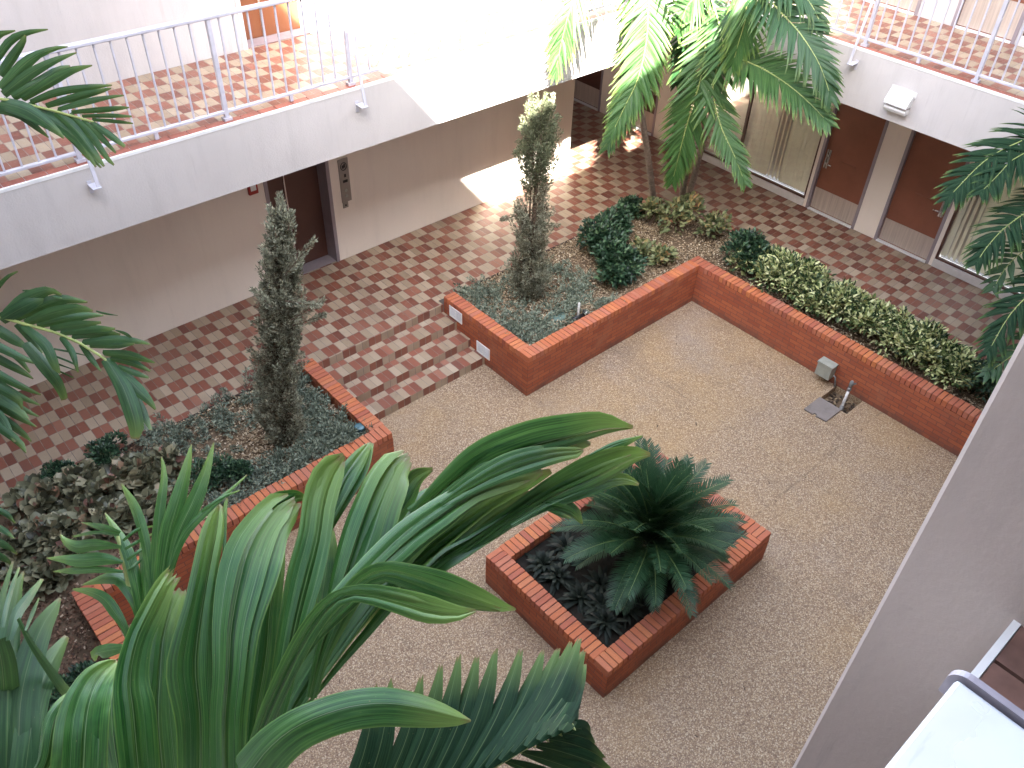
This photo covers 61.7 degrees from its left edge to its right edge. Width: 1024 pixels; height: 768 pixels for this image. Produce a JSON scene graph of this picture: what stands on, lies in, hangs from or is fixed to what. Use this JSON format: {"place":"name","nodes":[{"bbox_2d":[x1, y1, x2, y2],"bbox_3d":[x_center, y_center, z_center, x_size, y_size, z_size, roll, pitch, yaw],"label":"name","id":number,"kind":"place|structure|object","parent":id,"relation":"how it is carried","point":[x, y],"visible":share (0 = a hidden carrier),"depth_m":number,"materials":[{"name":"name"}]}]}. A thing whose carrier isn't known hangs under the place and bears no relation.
{"place":"outdoors","nodes":[
{"label":"outdoors","id":0,"kind":"place"},
{"bbox_2d":[20,603,108,701],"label":"soil","id":1,"kind":"structure","parent":0,"point":[79,640],"depth_m":8.45,"materials":[{"name":"brown soil"}]},
{"bbox_2d":[47,660,95,712],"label":"shrub","id":2,"kind":"object","parent":1,"relation":"on","point":[72,676],"visible":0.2,"depth_m":7.83,"materials":[{"name":"green plant"}]},
{"bbox_2d":[0,29,155,564],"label":"palm tree","id":3,"kind":"object","parent":1,"relation":"on","point":[64,315],"visible":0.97,"depth_m":4.64,"materials":[{"name":"green leaf"},{"name":"bark"}]},
{"bbox_2d":[0,412,649,767],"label":"palm tree","id":4,"kind":"object","parent":1,"relation":"on","point":[233,659],"visible":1,"depth_m":1.30,"materials":[{"name":"green leaf"},{"name":"bark"}]},
{"bbox_2d":[0,375,345,633],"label":"soil","id":5,"kind":"structure","parent":0,"point":[80,579],"depth_m":10.29,"materials":[{"name":"brown soil"}]},
{"bbox_2d":[0,511,45,566],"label":"bedding plant","id":6,"kind":"object","parent":5,"relation":"on","point":[15,530],"visible":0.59,"depth_m":9.02,"materials":[{"name":"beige plant"}]},
{"bbox_2d":[0,551,60,602],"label":"bedding plant","id":7,"kind":"object","parent":5,"relation":"on","point":[29,580],"visible":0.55,"depth_m":8.72,"materials":[{"name":"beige plant"}]},
{"bbox_2d":[0,471,70,523],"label":"bedding plant","id":8,"kind":"object","parent":5,"relation":"on","point":[30,494],"visible":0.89,"depth_m":9.41,"materials":[{"name":"green plant"}]},
{"bbox_2d":[6,505,90,558],"bbox_3d":[-4.910,1.607,9.188,0.932,0.471,0.669,-29,50,-31],"label":"bedding plant","id":9,"kind":"object","parent":5,"relation":"on","point":[48,531],"visible":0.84,"depth_m":9.06,"materials":[{"name":"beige plant"}]},
{"bbox_2d":[39,459,75,478],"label":"shrub","id":10,"kind":"object","parent":5,"relation":"on","point":[51,470],"visible":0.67,"depth_m":9.75,"materials":[{"name":"green plant"}]},
{"bbox_2d":[27,529,98,593],"bbox_3d":[-4.692,1.862,8.883,0.845,0.374,0.643,-29,50,-31],"label":"bedding plant","id":11,"kind":"object","parent":5,"relation":"on","point":[50,566],"visible":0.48,"depth_m":8.77,"materials":[{"name":"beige plant"}]},
{"bbox_2d":[45,458,110,511],"bbox_3d":[-4.920,1.159,9.680,0.834,0.458,0.765,-29,50,-31],"label":"bedding plant","id":12,"kind":"object","parent":5,"relation":"on","point":[71,479],"visible":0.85,"depth_m":9.60,"materials":[{"name":"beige plant"}]},
{"bbox_2d":[0,442,173,694],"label":"wood chips","id":13,"kind":"object","parent":5,"relation":"on","point":[82,630],"visible":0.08,"depth_m":8.56,"materials":[{"name":"brown wood"}]},
{"bbox_2d":[56,493,128,541],"bbox_3d":[-4.527,1.515,9.311,0.879,0.465,0.771,-29,50,-31],"label":"bedding plant","id":14,"kind":"object","parent":5,"relation":"on","point":[87,508],"visible":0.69,"depth_m":9.27,"materials":[{"name":"green plant"}]},
{"bbox_2d":[83,429,127,466],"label":"shrub","id":15,"kind":"object","parent":5,"relation":"on","point":[106,445],"visible":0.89,"depth_m":9.99,"materials":[{"name":"green plant"}]},
{"bbox_2d":[79,451,152,500],"bbox_3d":[-4.484,1.083,9.779,0.630,0.453,0.972,27,47,25],"label":"bedding plant","id":16,"kind":"object","parent":5,"relation":"on","point":[118,470],"visible":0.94,"depth_m":9.68,"materials":[{"name":"green plant"}]},
{"bbox_2d":[0,387,254,507],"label":"bed edging","id":17,"kind":"object","parent":5,"relation":"in","point":[236,395],"visible":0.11,"depth_m":10.80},
{"bbox_2d":[105,482,170,535],"bbox_3d":[-4.054,1.406,9.493,0.736,0.422,0.730,5,41,3],"label":"bedding plant","id":18,"kind":"object","parent":5,"relation":"on","point":[146,498],"visible":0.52,"depth_m":9.39,"materials":[{"name":"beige plant"}]},
{"bbox_2d":[127,442,185,495],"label":"bedding plant","id":19,"kind":"object","parent":5,"relation":"on","point":[174,459],"visible":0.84,"depth_m":9.82,"materials":[{"name":"beige plant"}]},
{"bbox_2d":[189,451,234,494],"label":"shrub","id":20,"kind":"object","parent":5,"relation":"on","point":[199,462],"visible":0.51,"depth_m":9.80,"materials":[{"name":"green plant"}]},
{"bbox_2d":[215,458,253,484],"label":"shrub","id":21,"kind":"object","parent":5,"relation":"on","point":[234,468],"visible":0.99,"depth_m":9.78,"materials":[{"name":"green plant"}]},
{"bbox_2d":[119,360,372,507],"bbox_3d":[-3.298,0.682,10.394,2.824,0.340,2.159,-29,50,-31],"label":"creeping juniper","id":22,"kind":"object","parent":5,"relation":"on","point":[338,434],"visible":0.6,"depth_m":10.44,"materials":[{"name":"green plant"}]},
{"bbox_2d":[141,376,353,520],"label":"wood chips","id":23,"kind":"object","parent":5,"relation":"on","point":[250,436],"visible":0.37,"depth_m":10.49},
{"bbox_2d":[245,190,327,447],"bbox_3d":[-2.516,-0.537,9.425,1.156,3.446,0.720,0,41,-2],"label":"juniper","id":24,"kind":"object","parent":5,"relation":"on","point":[281,420],"visible":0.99,"depth_m":9.23,"materials":[{"name":"leaf"},{"name":"brown twig"}]},
{"bbox_2d":[354,423,364,433],"bbox_3d":[-1.878,0.602,10.616,0.150,0.218,0.150,-29,50,-31],"label":"uplight","id":25,"kind":"object","parent":5,"relation":"on","point":[360,426],"visible":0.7,"depth_m":10.54,"materials":[{"name":"teal metal"}]},
{"bbox_2d":[318,305,484,419],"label":"staircase","id":26,"kind":"structure","parent":0,"point":[386,373],"depth_m":12.10,"materials":[{"name":"tile"}]},
{"bbox_2d":[0,101,1019,503],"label":"walkway","id":27,"kind":"structure","parent":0,"point":[368,293],"depth_m":13.25,"materials":[{"name":"tile"}]},
{"bbox_2d":[0,0,677,390],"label":"building","id":28,"kind":"structure","parent":27,"relation":"on","point":[162,234],"depth_m":10.81,"materials":[{"name":"beige paint"}]},
{"bbox_2d":[247,184,258,195],"bbox_3d":[-3.570,-2.692,11.790,0.140,0.170,0.052,-29,50,-31],"label":"fire alarm","id":29,"kind":"object","parent":28,"relation":"attached to","point":[253,190],"visible":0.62,"depth_m":11.78,"materials":[{"name":"red paint"}]},
{"bbox_2d":[235,0,314,49],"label":"elevator door","id":30,"kind":"structure","parent":28,"relation":"in","point":[281,9],"depth_m":11.03,"materials":[{"name":"orange paint"}]},
{"bbox_2d":[263,161,339,273],"bbox_3d":[-3.186,-2.632,12.640,1.045,2.178,0.342,-29,50,-31],"label":"elevator door","id":31,"kind":"structure","parent":28,"relation":"in","point":[308,190],"depth_m":12.93,"materials":[{"name":"brown paint"}]},
{"bbox_2d":[0,0,627,193],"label":"railing","id":32,"kind":"object","parent":28,"relation":"on","point":[225,111],"visible":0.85,"depth_m":9.04,"materials":[{"name":"white metal"}]},
{"bbox_2d":[337,155,351,207],"bbox_3d":[-2.495,-3.030,12.791,0.170,0.870,0.022,-29,50,-31],"label":"call panel","id":33,"kind":"object","parent":28,"relation":"attached to","point":[344,179],"visible":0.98,"depth_m":12.78,"materials":[{"name":"metal"}]},
{"bbox_2d":[574,0,1023,297],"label":"building","id":34,"kind":"structure","parent":27,"relation":"on","point":[872,167],"depth_m":13.40,"materials":[{"name":"paint"}]},
{"bbox_2d":[574,69,603,111],"bbox_3d":[1.582,-6.871,17.671,0.190,2.197,1.050,-29,50,-31],"label":"door","id":35,"kind":"structure","parent":34,"relation":"in","point":[588,88],"depth_m":18.10,"materials":[{"name":"wood"}]},
{"bbox_2d":[619,49,665,135],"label":"wall","id":36,"kind":"structure","parent":34,"relation":"in","point":[650,118],"depth_m":17.12,"materials":[{"name":"wood"}]},
{"bbox_2d":[672,69,823,205],"bbox_3d":[4.265,-4.862,15.453,0.240,2.245,3.111,-29,50,-31],"label":"window","id":37,"kind":"structure","parent":34,"relation":"in","point":[781,147],"depth_m":15.34,"materials":[{"name":"glass"}]},
{"bbox_2d":[805,103,888,228],"bbox_3d":[5.627,-3.760,14.292,0.190,2.197,0.970,-29,50,-31],"label":"door","id":38,"kind":"structure","parent":34,"relation":"in","point":[848,157],"depth_m":14.36,"materials":[{"name":"wood"}]},
{"bbox_2d":[729,0,1023,90],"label":"railing","id":39,"kind":"object","parent":34,"relation":"on","point":[975,79],"visible":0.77,"depth_m":10.72,"materials":[{"name":"white metal"}]},
{"bbox_2d":[865,0,921,15],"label":"door","id":40,"kind":"structure","parent":34,"relation":"in","point":[903,7],"depth_m":12.57,"materials":[{"name":"metal"}]},
{"bbox_2d":[883,85,916,115],"bbox_3d":[5.075,-3.712,11.249,0.150,0.295,0.350,-29,50,-31],"label":"wall light","id":41,"kind":"object","parent":34,"relation":"attached to","point":[898,100],"visible":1,"depth_m":11.22,"materials":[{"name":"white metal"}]},
{"bbox_2d":[874,130,970,263],"bbox_3d":[6.532,-3.063,13.536,0.190,2.197,0.990,-29,50,-31],"label":"door","id":42,"kind":"structure","parent":34,"relation":"in","point":[910,223],"depth_m":13.65,"materials":[{"name":"wood"}]},
{"bbox_2d":[931,162,1023,297],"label":"window","id":43,"kind":"structure","parent":34,"relation":"in","point":[973,212],"depth_m":13.34,"materials":[{"name":"beige glass"}]},
{"bbox_2d":[950,0,1023,43],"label":"window","id":44,"kind":"structure","parent":34,"relation":"in","point":[995,7],"depth_m":11.79,"materials":[{"name":"metal"}]},
{"bbox_2d":[1018,33,1023,47],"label":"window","id":45,"kind":"structure","parent":34,"relation":"in","point":[1021,43],"depth_m":11.57,"materials":[{"name":"paint"}]},
{"bbox_2d":[120,301,957,767],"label":"courtyard","id":46,"kind":"structure","parent":0,"point":[770,635],"depth_m":10.30,"materials":[{"name":"beige gravel"}]},
{"bbox_2d":[71,358,393,660],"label":"planter wall","id":47,"kind":"structure","parent":46,"relation":"on","point":[105,627],"depth_m":9.65,"materials":[{"name":"red brick"}]},
{"bbox_2d":[486,444,770,697],"bbox_3d":[1.320,1.978,9.697,2.686,0.538,1.864,-29,50,-31],"label":"planter box","id":48,"kind":"object","parent":46,"relation":"on","point":[549,619],"visible":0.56,"depth_m":9.07,"materials":[{"name":"red brick"}]},
{"bbox_2d":[515,502,738,647],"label":"soil","id":49,"kind":"structure","parent":48,"relation":"in","point":[602,562],"depth_m":9.42,"materials":[{"name":"black soil"}]},
{"bbox_2d":[524,550,563,584],"bbox_3d":[0.327,1.967,9.368,0.504,0.195,0.503,-13,43,-17],"label":"bromeliad","id":50,"kind":"object","parent":49,"relation":"on","point":[543,559],"visible":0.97,"depth_m":9.34,"materials":[{"name":"black plant"}]},
{"bbox_2d":[536,561,575,595],"bbox_3d":[0.468,2.061,9.252,0.458,0.167,0.513,-29,50,-31],"label":"bromeliad","id":51,"kind":"object","parent":49,"relation":"on","point":[561,575],"visible":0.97,"depth_m":9.22,"materials":[{"name":"black plant"}]},
{"bbox_2d":[547,531,583,565],"bbox_3d":[0.607,1.795,9.564,0.474,0.175,0.495,16,43,15],"label":"bromeliad","id":52,"kind":"object","parent":49,"relation":"on","point":[559,544],"visible":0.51,"depth_m":9.55,"materials":[{"name":"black plant"}]},
{"bbox_2d":[556,578,595,614],"bbox_3d":[0.690,2.251,9.077,0.546,0.226,0.474,-29,50,-31],"label":"bromeliad","id":53,"kind":"object","parent":49,"relation":"on","point":[579,592],"visible":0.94,"depth_m":9.03,"materials":[{"name":"black plant"}]},
{"bbox_2d":[582,565,618,593],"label":"bromeliad","id":54,"kind":"object","parent":49,"relation":"on","point":[599,579],"visible":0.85,"depth_m":9.19,"materials":[{"name":"black plant"}]},
{"bbox_2d":[583,586,620,624],"bbox_3d":[0.923,2.309,9.020,0.521,0.179,0.496,-29,50,-31],"label":"bromeliad","id":55,"kind":"object","parent":49,"relation":"on","point":[599,596],"visible":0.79,"depth_m":8.99,"materials":[{"name":"black plant"}]},
{"bbox_2d":[583,602,627,643],"bbox_3d":[0.948,2.464,8.849,0.529,0.191,0.514,-29,50,-31],"label":"bromeliad","id":56,"kind":"object","parent":49,"relation":"on","point":[609,622],"visible":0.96,"depth_m":8.82,"materials":[{"name":"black plant"}]},
{"bbox_2d":[611,591,650,627],"bbox_3d":[1.209,2.322,9.002,0.506,0.179,0.479,-29,50,-31],"label":"bromeliad","id":57,"kind":"object","parent":49,"relation":"on","point":[634,612],"visible":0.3,"depth_m":8.92,"materials":[{"name":"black plant"}]},
{"bbox_2d":[626,571,667,608],"bbox_3d":[1.434,2.167,9.172,0.441,0.169,0.477,-14,44,-18],"label":"bromeliad","id":58,"kind":"object","parent":49,"relation":"on","point":[641,599],"visible":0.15,"depth_m":9.09,"materials":[{"name":"black plant"}]},
{"bbox_2d":[548,435,749,618],"bbox_3d":[1.458,1.486,8.980,2.147,1.463,2.030,5,41,3],"label":"cycad","id":59,"kind":"object","parent":49,"relation":"on","point":[651,513],"visible":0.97,"depth_m":8.81,"materials":[{"name":"green plant"}]},
{"bbox_2d":[653,556,690,588],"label":"bromeliad","id":60,"kind":"object","parent":49,"relation":"on","point":[670,579],"visible":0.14,"depth_m":9.28,"materials":[{"name":"black plant"}]},
{"bbox_2d":[699,523,734,548],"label":"bromeliad","id":61,"kind":"object","parent":49,"relation":"on","point":[719,537],"visible":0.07,"depth_m":9.69,"materials":[{"name":"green plant"}]},
{"bbox_2d":[444,256,981,455],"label":"planter wall","id":62,"kind":"structure","parent":46,"relation":"on","point":[942,418],"depth_m":12.30,"materials":[{"name":"red brick"}]},
{"bbox_2d":[449,305,461,323],"bbox_3d":[-0.827,-1.018,12.570,0.012,0.190,0.290,-29,50,-31],"label":"step light","id":63,"kind":"object","parent":62,"relation":"attached to","point":[455,314],"visible":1,"depth_m":12.57,"materials":[{"name":"white plastic"}]},
{"bbox_2d":[476,341,489,360],"bbox_3d":[-0.418,-0.485,12.408,0.012,0.195,0.290,-29,50,-31],"label":"step light","id":64,"kind":"object","parent":62,"relation":"attached to","point":[482,350],"visible":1,"depth_m":12.41,"materials":[{"name":"white plastic"}]},
{"bbox_2d":[815,356,838,390],"bbox_3d":[4.542,-0.118,12.371,0.158,0.452,0.324,-29,50,-31],"label":"junction box","id":65,"kind":"object","parent":62,"relation":"attached to","point":[826,367],"visible":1,"depth_m":12.27,"materials":[{"name":"grey paint"}]},
{"bbox_2d":[804,397,840,421],"bbox_3d":[4.348,0.359,11.990,0.390,0.020,0.350,-29,50,-31],"label":"cover slab","id":66,"kind":"object","parent":46,"relation":"on","point":[822,409],"depth_m":11.98,"materials":[{"name":"grey concrete"}]},
{"bbox_2d":[825,393,854,413],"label":"leaf litter","id":67,"kind":"object","parent":46,"relation":"on","point":[837,400],"visible":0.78,"depth_m":12.28,"materials":[{"name":"brown plant"}]},
{"bbox_2d":[839,380,855,410],"bbox_3d":[4.711,0.179,12.066,0.089,0.461,0.255,31,49,29],"label":"standpipe","id":68,"kind":"object","parent":46,"relation":"on","point":[849,388],"visible":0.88,"depth_m":12.04,"materials":[{"name":"metal"}]},
{"bbox_2d":[792,334,1023,767],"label":"wall","id":69,"kind":"structure","parent":46,"relation":"on","point":[952,599],"depth_m":1.57,"materials":[{"name":"beige paint"}]},
{"bbox_2d":[971,620,1023,710],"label":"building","id":70,"kind":"structure","parent":46,"relation":"on","point":[999,668],"depth_m":1.42,"materials":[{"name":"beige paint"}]},
{"bbox_2d":[885,670,1023,767],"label":"railing","id":71,"kind":"object","parent":70,"relation":"attached to","point":[970,720],"visible":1,"depth_m":0.29,"materials":[{"name":"white metal"}]},
{"bbox_2d":[456,197,990,411],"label":"wood chips","id":72,"kind":"object","parent":0,"point":[639,234],"visible":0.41,"depth_m":13.43,"materials":[{"name":"brown soil"}]},
{"bbox_2d":[499,86,563,302],"bbox_3d":[0.298,-2.496,11.861,0.759,3.359,0.775,-29,50,-31],"label":"juniper","id":73,"kind":"object","parent":72,"relation":"on","point":[530,277],"visible":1,"depth_m":11.76,"materials":[{"name":"green plant"}]},
{"bbox_2d":[452,258,624,343],"bbox_3d":[0.397,-1.322,12.843,2.260,0.338,2.060,-29,50,-31],"label":"creeping juniper","id":74,"kind":"object","parent":72,"relation":"on","point":[511,326],"visible":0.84,"depth_m":12.71,"materials":[{"name":"green plant"}]},
{"bbox_2d":[548,311,565,322],"bbox_3d":[0.657,-0.992,12.588,0.260,0.060,0.260,-29,50,-31],"label":"valve lid","id":75,"kind":"object","parent":72,"relation":"on","point":[558,318],"visible":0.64,"depth_m":12.52,"materials":[{"name":"plastic"}]},
{"bbox_2d":[457,197,659,293],"bbox_3d":[0.860,-2.284,14.164,4.830,0.140,0.024,-29,50,-31],"label":"bed edging","id":76,"kind":"object","parent":72,"relation":"in","point":[542,252],"visible":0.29,"depth_m":13.90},
{"bbox_2d":[570,302,589,320],"bbox_3d":[0.990,-1.031,12.480,0.314,0.320,0.117,-18,45,-22],"label":"sprinkler riser","id":77,"kind":"object","parent":72,"relation":"on","point":[579,316],"visible":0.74,"depth_m":12.49,"materials":[{"name":"plastic"}]},
{"bbox_2d":[576,212,626,257],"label":"shrub","id":78,"kind":"object","parent":72,"relation":"on","point":[602,226],"visible":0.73,"depth_m":13.57,"materials":[{"name":"green plant"}]},
{"bbox_2d":[541,0,678,208],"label":"palm tree","id":79,"kind":"object","parent":72,"relation":"on","point":[642,53],"visible":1,"depth_m":11.60,"materials":[{"name":"green plant"}]},
{"bbox_2d":[588,228,637,271],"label":"shrub","id":80,"kind":"object","parent":72,"relation":"on","point":[614,243],"visible":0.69,"depth_m":13.25,"materials":[{"name":"green plant"}]},
{"bbox_2d":[600,202,634,238],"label":"shrub","id":81,"kind":"object","parent":72,"relation":"on","point":[622,216],"visible":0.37,"depth_m":13.99,"materials":[{"name":"green plant"}]},
{"bbox_2d":[593,247,647,289],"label":"shrub","id":82,"kind":"object","parent":72,"relation":"on","point":[620,269],"visible":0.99,"depth_m":13.03,"materials":[{"name":"green plant"}]},
{"bbox_2d":[617,194,646,218],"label":"shrub","id":83,"kind":"object","parent":72,"relation":"on","point":[632,201],"visible":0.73,"depth_m":14.59,"materials":[{"name":"green plant"}]},
{"bbox_2d":[629,235,656,258],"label":"shrub","id":84,"kind":"object","parent":72,"relation":"on","point":[643,245],"visible":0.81,"depth_m":13.70,"materials":[{"name":"green plant"}]},
{"bbox_2d":[636,195,665,226],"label":"shrub","id":85,"kind":"object","parent":72,"relation":"on","point":[650,205],"visible":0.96,"depth_m":14.42,"materials":[{"name":"green plant"}]},
{"bbox_2d":[647,242,679,265],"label":"shrub","id":86,"kind":"object","parent":72,"relation":"on","point":[664,253],"visible":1,"depth_m":13.55,"materials":[{"name":"green plant"}]},
{"bbox_2d":[657,191,705,234],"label":"shrub","id":87,"kind":"object","parent":72,"relation":"on","point":[686,202],"visible":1,"depth_m":14.10,"materials":[{"name":"green plant"}]},
{"bbox_2d":[657,0,752,197],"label":"palm tree","id":88,"kind":"object","parent":72,"relation":"on","point":[685,61],"visible":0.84,"depth_m":12.51,"materials":[{"name":"green plant"}]},
{"bbox_2d":[693,209,733,240],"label":"shrub","id":89,"kind":"object","parent":72,"relation":"on","point":[712,222],"visible":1,"depth_m":14.06,"materials":[{"name":"green plant"}]},
{"bbox_2d":[684,0,851,213],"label":"palm tree","id":90,"kind":"object","parent":72,"relation":"on","point":[743,59],"visible":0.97,"depth_m":11.22,"materials":[{"name":"green plant"}]},
{"bbox_2d":[706,249,987,410],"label":"soil","id":91,"kind":"structure","parent":0,"point":[957,392],"depth_m":12.50,"materials":[{"name":"brown soil"}]},
{"bbox_2d":[719,227,774,271],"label":"shrub","id":92,"kind":"object","parent":91,"relation":"on","point":[742,236],"visible":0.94,"depth_m":13.27,"materials":[{"name":"green plant"}]},
{"bbox_2d":[726,243,786,284],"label":"shrub","id":93,"kind":"object","parent":91,"relation":"on","point":[772,249],"visible":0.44,"depth_m":13.26,"materials":[{"name":"green plant"}]},
{"bbox_2d":[748,247,805,293],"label":"shrub","id":94,"kind":"object","parent":91,"relation":"on","point":[786,257],"visible":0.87,"depth_m":12.93,"materials":[{"name":"green plant"}]},
{"bbox_2d":[778,256,835,303],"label":"shrub","id":95,"kind":"object","parent":91,"relation":"on","point":[814,267],"visible":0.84,"depth_m":12.73,"materials":[{"name":"green plant"}]},
{"bbox_2d":[793,272,847,319],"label":"shrub","id":96,"kind":"object","parent":91,"relation":"on","point":[814,297],"visible":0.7,"depth_m":12.54,"materials":[{"name":"green plant"}]},
{"bbox_2d":[823,276,879,327],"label":"shrub","id":97,"kind":"object","parent":91,"relation":"on","point":[852,295],"visible":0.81,"depth_m":12.28,"materials":[{"name":"green plant"}]},
{"bbox_2d":[842,298,899,346],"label":"shrub","id":98,"kind":"object","parent":91,"relation":"on","point":[871,315],"visible":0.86,"depth_m":12.05,"materials":[{"name":"green plant"}]},
{"bbox_2d":[876,305,930,360],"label":"shrub","id":99,"kind":"object","parent":91,"relation":"on","point":[902,318],"visible":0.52,"depth_m":11.87,"materials":[{"name":"green plant"}]},
{"bbox_2d":[890,316,955,366],"bbox_3d":[5.632,-0.535,11.763,0.917,0.754,0.869,-29,50,-31],"label":"shrub","id":100,"kind":"object","parent":91,"relation":"on","point":[924,342],"visible":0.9,"depth_m":11.60,"materials":[{"name":"green plant"}]},
{"bbox_2d":[913,337,982,392],"bbox_3d":[5.949,-0.272,11.542,1.017,0.667,0.880,-29,50,-31],"label":"shrub","id":101,"kind":"object","parent":91,"relation":"on","point":[951,364],"visible":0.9,"depth_m":11.39,"materials":[{"name":"green plant"}]},
{"bbox_2d":[931,107,1023,384],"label":"palm tree","id":102,"kind":"object","parent":91,"relation":"on","point":[981,176],"visible":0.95,"depth_m":9.65,"materials":[{"name":"green plant"}]},
{"bbox_2d":[958,358,1002,402],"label":"shrub","id":103,"kind":"object","parent":91,"relation":"on","point":[978,382],"visible":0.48,"depth_m":11.25,"materials":[{"name":"green plant"}]},
{"bbox_2d":[984,383,995,400],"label":"shrub","id":104,"kind":"object","parent":91,"relation":"on","point":[990,391],"visible":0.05,"depth_m":11.22,"materials":[{"name":"green plant"}]},
{"bbox_2d":[746,166,1020,292],"bbox_3d":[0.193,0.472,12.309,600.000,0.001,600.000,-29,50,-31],"label":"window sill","id":105,"kind":"structure","parent":0,"point":[946,257],"depth_m":17.59,"materials":[{"name":"white metal"}]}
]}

